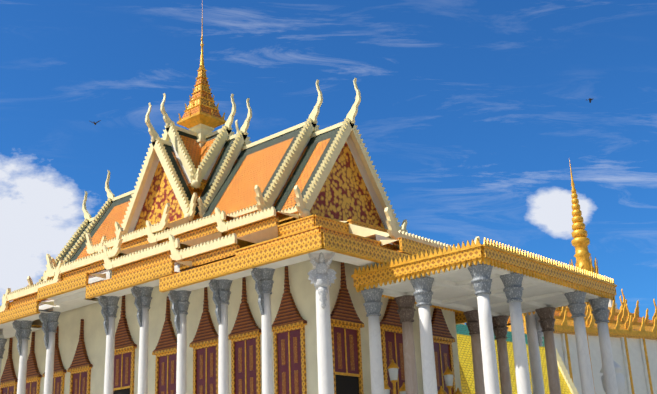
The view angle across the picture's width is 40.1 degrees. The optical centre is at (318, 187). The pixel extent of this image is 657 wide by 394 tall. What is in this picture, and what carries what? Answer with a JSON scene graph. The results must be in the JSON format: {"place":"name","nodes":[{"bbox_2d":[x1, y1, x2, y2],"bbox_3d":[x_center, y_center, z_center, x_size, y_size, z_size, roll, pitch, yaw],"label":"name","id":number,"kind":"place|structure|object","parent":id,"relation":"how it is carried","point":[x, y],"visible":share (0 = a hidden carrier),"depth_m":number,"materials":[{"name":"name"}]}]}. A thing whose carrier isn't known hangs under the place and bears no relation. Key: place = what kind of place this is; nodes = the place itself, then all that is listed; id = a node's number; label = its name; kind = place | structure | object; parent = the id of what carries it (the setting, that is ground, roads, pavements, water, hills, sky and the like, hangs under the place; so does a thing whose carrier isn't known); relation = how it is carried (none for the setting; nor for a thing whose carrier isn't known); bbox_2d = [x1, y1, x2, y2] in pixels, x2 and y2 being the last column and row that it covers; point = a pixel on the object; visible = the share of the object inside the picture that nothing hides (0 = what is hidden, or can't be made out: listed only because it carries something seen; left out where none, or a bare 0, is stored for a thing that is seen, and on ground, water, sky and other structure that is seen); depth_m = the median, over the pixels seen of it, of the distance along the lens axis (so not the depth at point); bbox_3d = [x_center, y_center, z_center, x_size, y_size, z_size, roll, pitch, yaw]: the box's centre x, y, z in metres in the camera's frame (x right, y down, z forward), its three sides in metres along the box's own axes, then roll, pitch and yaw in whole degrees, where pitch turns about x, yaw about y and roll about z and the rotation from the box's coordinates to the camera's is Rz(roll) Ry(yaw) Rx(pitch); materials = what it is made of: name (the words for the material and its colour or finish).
{"place":"outdoors","nodes":[
{"label":"outdoors","id":0,"kind":"place"},
{"bbox_2d":[0,0,656,324],"label":"sky","id":1,"kind":"structure","parent":0,"point":[471,117],"materials":[{"name":"blue"}]},
{"bbox_2d":[456,324,578,393],"bbox_3d":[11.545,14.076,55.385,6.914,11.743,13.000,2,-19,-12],"label":"tiled roof","id":2,"kind":"structure","parent":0,"point":[567,385],"depth_m":54.88,"materials":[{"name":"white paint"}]},
{"bbox_2d":[463,159,656,393],"bbox_3d":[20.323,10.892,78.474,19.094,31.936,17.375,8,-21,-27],"label":"building","id":3,"kind":"structure","parent":0,"point":[633,338],"depth_m":70.76,"materials":[{"name":"paint"}]},
{"bbox_3d":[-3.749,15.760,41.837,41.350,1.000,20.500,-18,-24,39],"label":"temple platform","id":4,"kind":"structure","parent":0,"visible":0},
{"bbox_2d":[0,18,479,393],"bbox_3d":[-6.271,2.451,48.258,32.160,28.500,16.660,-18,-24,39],"label":"temple","id":5,"kind":"structure","parent":4,"relation":"on","point":[198,208],"depth_m":40.87,"materials":[{"name":"paint"}]},
{"bbox_2d":[0,252,544,393],"bbox_3d":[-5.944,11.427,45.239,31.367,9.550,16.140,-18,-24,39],"label":"columns","id":6,"kind":"structure","parent":4,"relation":"on","point":[322,276],"depth_m":36.02,"materials":[{"name":"white stone"}]},
{"bbox_2d":[384,359,462,393],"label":"lamp posts","id":7,"kind":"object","parent":4,"relation":"on","point":[393,368],"depth_m":35.38,"materials":[{"name":"gold metal"}]},
{"bbox_2d":[351,238,617,393],"bbox_3d":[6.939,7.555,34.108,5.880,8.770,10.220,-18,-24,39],"label":"temple porch","id":8,"kind":"object","parent":4,"relation":"on","point":[487,288],"visible":1,"depth_m":33.27,"materials":[{"name":"white paint"}]},
{"label":"ground","id":9,"kind":"structure","parent":0,"visible":0},
{"bbox_2d":[600,360,624,393],"bbox_3d":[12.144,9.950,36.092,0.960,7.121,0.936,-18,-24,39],"label":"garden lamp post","id":10,"kind":"object","parent":9,"relation":"on","point":[619,378],"visible":0.27,"depth_m":36.52,"materials":[{"name":"white"}]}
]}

